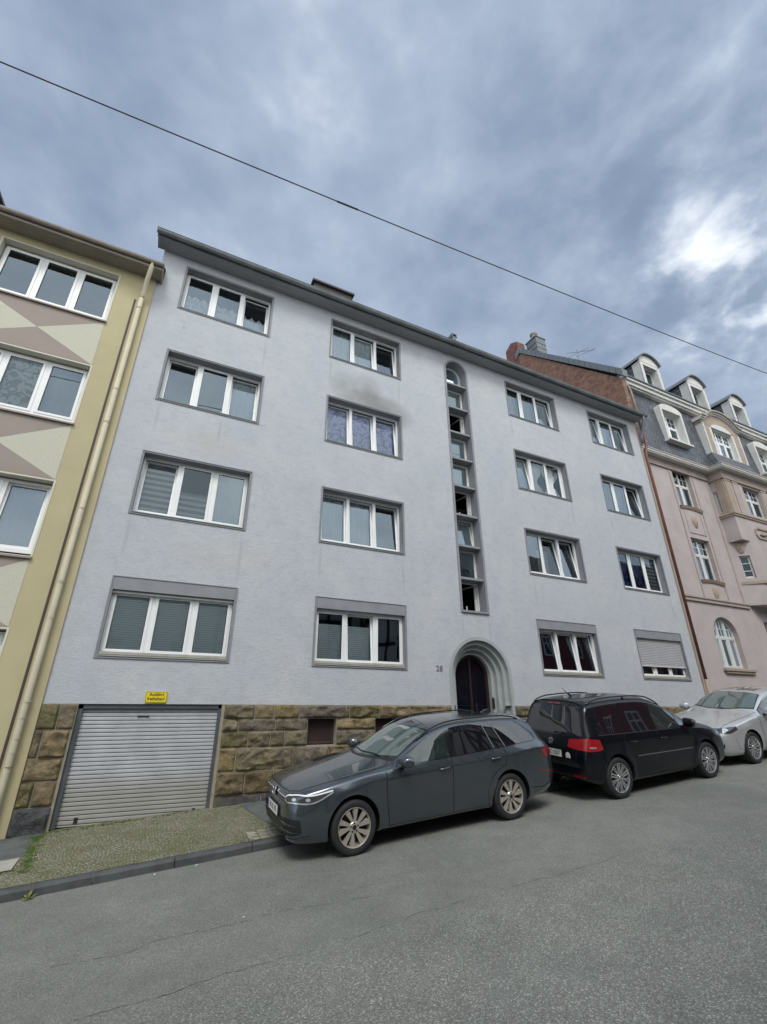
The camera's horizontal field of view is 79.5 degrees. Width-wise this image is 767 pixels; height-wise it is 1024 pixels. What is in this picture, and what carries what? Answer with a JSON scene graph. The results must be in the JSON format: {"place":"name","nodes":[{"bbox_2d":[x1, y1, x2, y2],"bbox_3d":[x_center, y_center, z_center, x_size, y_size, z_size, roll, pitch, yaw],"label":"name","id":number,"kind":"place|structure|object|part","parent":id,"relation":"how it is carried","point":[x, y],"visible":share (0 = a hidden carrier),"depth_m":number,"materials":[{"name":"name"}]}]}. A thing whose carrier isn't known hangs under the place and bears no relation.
{"place":"outdoors","nodes":[
{"label":"outdoors","id":0,"kind":"place"},
{"bbox_2d":[29,846,223,883],"bbox_3d":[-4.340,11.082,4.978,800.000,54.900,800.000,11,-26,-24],"label":"ground","id":1,"kind":"structure","parent":0,"point":[139,862],"depth_m":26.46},
{"bbox_2d":[0,776,572,888],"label":"pavement","id":2,"kind":"structure","parent":0,"point":[72,851],"depth_m":6.74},
{"bbox_2d":[0,858,18,871],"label":"kerb slabs","id":3,"kind":"structure","parent":2,"relation":"on","point":[6,865],"depth_m":6.02,"materials":[{"name":"concrete"}]},
{"bbox_2d":[0,834,39,860],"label":"footway tar","id":4,"kind":"object","parent":2,"relation":"on","point":[12,848],"visible":1,"depth_m":6.61,"materials":[{"name":"grey asphalt"}]},
{"bbox_2d":[0,191,165,888],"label":"terraced house","id":5,"kind":"structure","parent":2,"relation":"on","point":[74,307],"depth_m":9.51,"materials":[{"name":"yellow paint"}]},
{"bbox_2d":[0,627,9,656],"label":"window","id":6,"kind":"structure","parent":5,"relation":"in","point":[4,631],"depth_m":7.83,"materials":[{"name":"white plastic"}]},
{"bbox_2d":[0,471,55,558],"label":"window","id":7,"kind":"structure","parent":5,"relation":"in","point":[24,499],"depth_m":8.79,"materials":[{"name":"glass"}]},
{"bbox_2d":[0,341,92,424],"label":"window","id":8,"kind":"structure","parent":5,"relation":"in","point":[33,383],"depth_m":9.72,"materials":[{"name":"grey glass"}]},
{"bbox_2d":[0,236,120,322],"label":"window","id":9,"kind":"structure","parent":5,"relation":"in","point":[28,272],"depth_m":11.18,"materials":[{"name":"grey glass"}]},
{"bbox_2d":[0,803,264,873],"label":"grass","id":10,"kind":"structure","parent":2,"relation":"on","point":[27,866],"depth_m":6.80,"materials":[{"name":"green plant"}]},
{"bbox_2d":[239,801,272,823],"bbox_3d":[14.796,7.306,15.907,38.100,2.455,1.380,11,-26,-24],"label":"footway tar","id":11,"kind":"object","parent":2,"relation":"on","point":[258,809],"visible":0.19,"depth_m":8.05,"materials":[{"name":"grey asphalt"}]},
{"bbox_2d":[246,827,280,841],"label":"pale setts","id":12,"kind":"structure","parent":2,"relation":"on","point":[251,834],"depth_m":6.89,"materials":[{"name":"stone"}]},
{"bbox_2d":[5,226,705,838],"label":"apartment house","id":13,"kind":"structure","parent":2,"relation":"on","point":[327,518],"depth_m":11.72,"materials":[{"name":"grey paint"}]},
{"bbox_2d":[48,704,221,830],"bbox_3d":[-4.194,4.516,8.013,2.367,2.162,0.150,11,-26,-24],"label":"garage door","id":14,"kind":"structure","parent":13,"relation":"in","point":[123,761],"depth_m":8.05,"materials":[{"name":"metal"}]},
{"bbox_2d":[145,691,167,702],"bbox_3d":[-4.157,3.387,8.432,0.360,0.190,0.021,11,-26,-24],"label":"sign","id":15,"kind":"object","parent":13,"relation":"attached to","point":[155,697],"visible":1,"depth_m":8.42,"materials":[{"name":"yellow metal"}]},
{"bbox_2d":[93,575,237,662],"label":"window","id":16,"kind":"structure","parent":13,"relation":"in","point":[144,618],"depth_m":9.09,"materials":[{"name":"white plastic"}]},
{"bbox_2d":[128,449,252,530],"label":"window","id":17,"kind":"structure","parent":13,"relation":"in","point":[166,486],"depth_m":10.35,"materials":[{"name":"glass"}]},
{"bbox_2d":[155,348,264,423],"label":"window","id":18,"kind":"structure","parent":13,"relation":"in","point":[187,380],"depth_m":11.91,"materials":[{"name":"grey glass"}]},
{"bbox_2d":[177,266,274,337],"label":"window","id":19,"kind":"structure","parent":13,"relation":"in","point":[202,293],"depth_m":12.85,"materials":[{"name":"grey glass"}]},
{"bbox_2d":[311,596,407,669],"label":"window","id":20,"kind":"structure","parent":13,"relation":"in","point":[348,633],"depth_m":10.82,"materials":[{"name":"white plastic"}]},
{"bbox_2d":[319,486,404,554],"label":"window","id":21,"kind":"structure","parent":13,"relation":"in","point":[350,519],"depth_m":12.07,"materials":[{"name":"glass"}]},
{"bbox_2d":[324,394,402,459],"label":"window","id":22,"kind":"structure","parent":13,"relation":"in","point":[347,423],"depth_m":13.21,"materials":[{"name":"glass"}]},
{"bbox_2d":[329,318,400,379],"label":"window","id":23,"kind":"structure","parent":13,"relation":"in","point":[350,344],"depth_m":14.39,"materials":[{"name":"grey glass"}]},
{"bbox_2d":[446,368,459,384],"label":"stair window","id":24,"kind":"structure","parent":13,"relation":"in","point":[451,376],"depth_m":15.80,"materials":[{"name":"glass"}]},
{"bbox_2d":[447,389,461,408],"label":"stair window","id":25,"kind":"structure","parent":13,"relation":"in","point":[454,398],"depth_m":15.46,"materials":[{"name":"glass"}]},
{"bbox_2d":[449,413,464,433],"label":"stair window","id":26,"kind":"structure","parent":13,"relation":"in","point":[460,419],"depth_m":15.18,"materials":[{"name":"plastic"}]},
{"bbox_2d":[451,438,466,459],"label":"stair window","id":27,"kind":"structure","parent":13,"relation":"in","point":[458,446],"depth_m":14.69,"materials":[{"name":"glass"}]},
{"bbox_2d":[453,463,468,486],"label":"stair window","id":28,"kind":"structure","parent":13,"relation":"in","point":[460,472],"depth_m":14.30,"materials":[{"name":"glass"}]},
{"bbox_2d":[455,491,471,522],"bbox_3d":[2.140,-0.093,14.116,0.790,0.869,0.787,11,-26,-24],"label":"stair window","id":29,"kind":"structure","parent":13,"relation":"in","point":[468,503],"depth_m":14.04,"materials":[{"name":"plastic"}]},
{"bbox_2d":[457,519,473,545],"bbox_3d":[2.270,0.665,13.498,0.790,0.869,0.159,11,-26,-24],"label":"stair window","id":30,"kind":"structure","parent":13,"relation":"in","point":[465,536],"depth_m":13.60,"materials":[{"name":"glass"}]},
{"bbox_2d":[459,550,476,578],"bbox_3d":[2.293,1.513,13.082,0.790,0.869,0.068,11,-26,-24],"label":"stair window","id":31,"kind":"structure","parent":13,"relation":"in","point":[467,559],"depth_m":13.16,"materials":[{"name":"glass"}]},
{"bbox_2d":[461,582,479,610],"bbox_3d":[2.148,2.483,12.990,0.790,0.834,0.787,11,-26,-24],"label":"stair window","id":32,"kind":"structure","parent":13,"relation":"in","point":[475,586],"depth_m":12.89,"materials":[{"name":"plastic"}]},
{"bbox_2d":[455,655,490,711],"bbox_3d":[2.265,5.044,11.704,1.112,2.711,0.123,11,-26,-24],"label":"door","id":33,"kind":"structure","parent":13,"relation":"in","point":[472,687],"depth_m":12.00,"materials":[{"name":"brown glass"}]},
{"bbox_2d":[504,380,559,430],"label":"window","id":34,"kind":"structure","parent":13,"relation":"in","point":[523,403],"depth_m":17.06,"materials":[{"name":"grey glass"}]},
{"bbox_2d":[513,448,572,501],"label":"window","id":35,"kind":"structure","parent":13,"relation":"in","point":[535,473],"depth_m":15.93,"materials":[{"name":"glass"}]},
{"bbox_2d":[524,527,587,582],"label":"window","id":36,"kind":"structure","parent":13,"relation":"in","point":[552,555],"depth_m":14.88,"materials":[{"name":"glass"}]},
{"bbox_2d":[536,619,604,677],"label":"window","id":37,"kind":"structure","parent":13,"relation":"in","point":[566,648],"depth_m":13.73,"materials":[{"name":"white plastic"}]},
{"bbox_2d":[586,410,634,455],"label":"window","id":38,"kind":"structure","parent":13,"relation":"in","point":[607,432],"depth_m":18.70,"materials":[{"name":"white plastic"}]},
{"bbox_2d":[600,473,650,520],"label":"window","id":39,"kind":"structure","parent":13,"relation":"in","point":[624,497],"depth_m":17.57,"materials":[{"name":"glass"}]},
{"bbox_2d":[615,546,669,595],"bbox_3d":[8.953,2.100,16.110,2.314,1.487,0.308,11,-26,-24],"label":"window","id":40,"kind":"structure","parent":13,"relation":"in","point":[640,570],"depth_m":16.32,"materials":[{"name":"glass"}]},
{"bbox_2d":[633,629,691,680],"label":"window","id":41,"kind":"structure","parent":13,"relation":"in","point":[662,656],"depth_m":14.97,"materials":[{"name":"white plastic"}]},
{"bbox_2d":[506,332,766,693],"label":"ornate townhouse","id":42,"kind":"structure","parent":2,"relation":"on","point":[705,461],"depth_m":19.98,"materials":[{"name":"pink paint"}]},
{"bbox_2d":[653,404,693,449],"bbox_3d":[13.134,-3.903,21.058,1.640,2.070,0.580,11,-26,-24],"label":"mansard window","id":43,"kind":"structure","parent":42,"relation":"in","point":[658,410],"depth_m":20.85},
{"bbox_2d":[662,411,685,441],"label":"window","id":44,"kind":"structure","parent":42,"relation":"in","point":[677,429],"depth_m":21.37,"materials":[{"name":"white plastic"}]},
{"bbox_2d":[671,471,698,508],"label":"window","id":45,"kind":"structure","parent":42,"relation":"in","point":[683,485],"depth_m":20.18,"materials":[{"name":"plastic"}]},
{"bbox_2d":[690,537,720,581],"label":"window","id":46,"kind":"structure","parent":42,"relation":"in","point":[704,556],"depth_m":18.90,"materials":[{"name":"plastic"}]},
{"bbox_2d":[713,492,723,513],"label":"window","id":47,"kind":"structure","parent":42,"relation":"in","point":[715,496],"depth_m":20.46,"materials":[{"name":"grey glass"}]},
{"bbox_2d":[711,429,739,461],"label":"window","id":48,"kind":"structure","parent":42,"relation":"in","point":[726,448],"depth_m":22.65,"materials":[{"name":"white plastic"}]},
{"bbox_2d":[714,617,747,668],"bbox_3d":[12.851,4.873,17.302,1.480,1.900,0.222,11,-26,-24],"label":"window","id":49,"kind":"structure","parent":42,"relation":"in","point":[731,651],"depth_m":17.41,"materials":[{"name":"plastic"}]},
{"bbox_2d":[716,486,766,518],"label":"window","id":50,"kind":"structure","parent":42,"relation":"in","point":[753,498],"depth_m":21.36,"materials":[{"name":"plastic"}]},
{"bbox_2d":[739,555,756,577],"bbox_3d":[15.212,2.371,19.311,0.380,1.021,0.342,-8,-25,17],"label":"window","id":51,"kind":"structure","parent":42,"relation":"in","point":[743,559],"depth_m":19.31,"materials":[{"name":"glass"}]},
{"bbox_2d":[747,441,766,476],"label":"mansard window","id":52,"kind":"structure","parent":42,"relation":"in","point":[752,446],"depth_m":23.77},
{"bbox_2d":[756,448,766,470],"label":"window","id":53,"kind":"structure","parent":42,"relation":"in","point":[763,454],"depth_m":24.45,"materials":[{"name":"white plastic"}]},
{"bbox_2d":[0,750,766,1023],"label":"road","id":54,"kind":"structure","parent":0,"point":[670,927],"depth_m":4.21,"materials":[{"name":"grey asphalt"}]},
{"bbox_2d":[22,885,35,900],"bbox_3d":[-4.114,4.431,5.375,0.170,0.136,0.198,11,-26,-24],"label":"weed","id":55,"kind":"object","parent":54,"relation":"on","point":[27,896],"visible":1,"depth_m":5.36,"materials":[{"name":"green plant"}]},
{"bbox_2d":[0,779,591,903],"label":"kerb","id":56,"kind":"structure","parent":54,"relation":"on","point":[14,893],"depth_m":5.96,"materials":[{"name":"concrete"}]},
{"bbox_2d":[52,796,739,1019],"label":"road cracks","id":57,"kind":"object","parent":54,"relation":"on","point":[285,956],"visible":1,"depth_m":4.20,"materials":[{"name":"grey asphalt"}]},
{"bbox_2d":[265,708,552,855],"bbox_3d":[0.513,4.221,7.676,4.707,1.530,2.253,7,-20,-25],"label":"parked car","id":58,"kind":"object","parent":54,"relation":"on","point":[354,798],"visible":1,"depth_m":6.95,"materials":[{"name":"grey paint"}]},
{"bbox_3d":[0.546,4.073,6.733,1.115,0.736,0.080,7,-20,-25],"label":"front door","id":59,"kind":"part","parent":58,"relation":"part of","materials":[{"name":"grey paint"}]},
{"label":"door window","id":60,"kind":"part","parent":58,"relation":"part of","materials":[{"name":"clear glass"}]},
{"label":"door window","id":61,"kind":"part","parent":58,"relation":"part of","materials":[{"name":"black glass"}]},
{"bbox_3d":[1.436,4.362,7.089,0.820,0.351,0.091,7,-20,-25],"label":"rear door","id":62,"kind":"part","parent":58,"relation":"part of","materials":[{"name":"grey paint"}]},
{"bbox_2d":[526,688,724,798],"bbox_3d":[5.060,4.568,9.688,4.245,1.803,2.286,7,-20,-25],"label":"parked car","id":63,"kind":"object","parent":54,"relation":"on","point":[616,745],"visible":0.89,"depth_m":8.70,"materials":[{"name":"black paint"}]},
{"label":"rear window","id":64,"kind":"part","parent":63,"relation":"part of","materials":[{"name":"black glass"}]},
{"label":"door window","id":65,"kind":"part","parent":63,"relation":"part of","materials":[{"name":"black glass"}]},
{"bbox_3d":[4.917,4.662,8.555,0.730,0.381,0.047,7,-20,-25],"label":"rear door","id":66,"kind":"part","parent":63,"relation":"part of","materials":[{"name":"black paint"}]},
{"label":"door window","id":67,"kind":"part","parent":63,"relation":"part of","materials":[{"name":"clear glass"}]},
{"bbox_3d":[5.723,4.607,8.994,1.040,0.706,0.044,7,-20,-25],"label":"front door","id":68,"kind":"part","parent":63,"relation":"part of","materials":[{"name":"black paint"}]},
{"bbox_2d":[675,687,766,762],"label":"parked car","id":69,"kind":"object","parent":54,"relation":"on","point":[735,718],"visible":0.71,"depth_m":10.87,"materials":[{"name":"silver metal"}]},
{"bbox_3d":[9.272,5.145,10.916,1.080,0.712,0.050,7,-20,-25],"label":"front door","id":70,"kind":"part","parent":69,"relation":"part of","materials":[{"name":"silver metal"}]},
{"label":"door window","id":71,"kind":"part","parent":69,"relation":"part of","materials":[{"name":"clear glass"}]},
{"bbox_2d":[0,61,766,373],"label":"overhead cable","id":72,"kind":"object","parent":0,"point":[347,205],"visible":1,"depth_m":9.39,"materials":[{"name":"black metal"}]},
{"bbox_2d":[0,0,766,510],"label":"sky","id":73,"kind":"structure","parent":0,"point":[610,155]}
]}

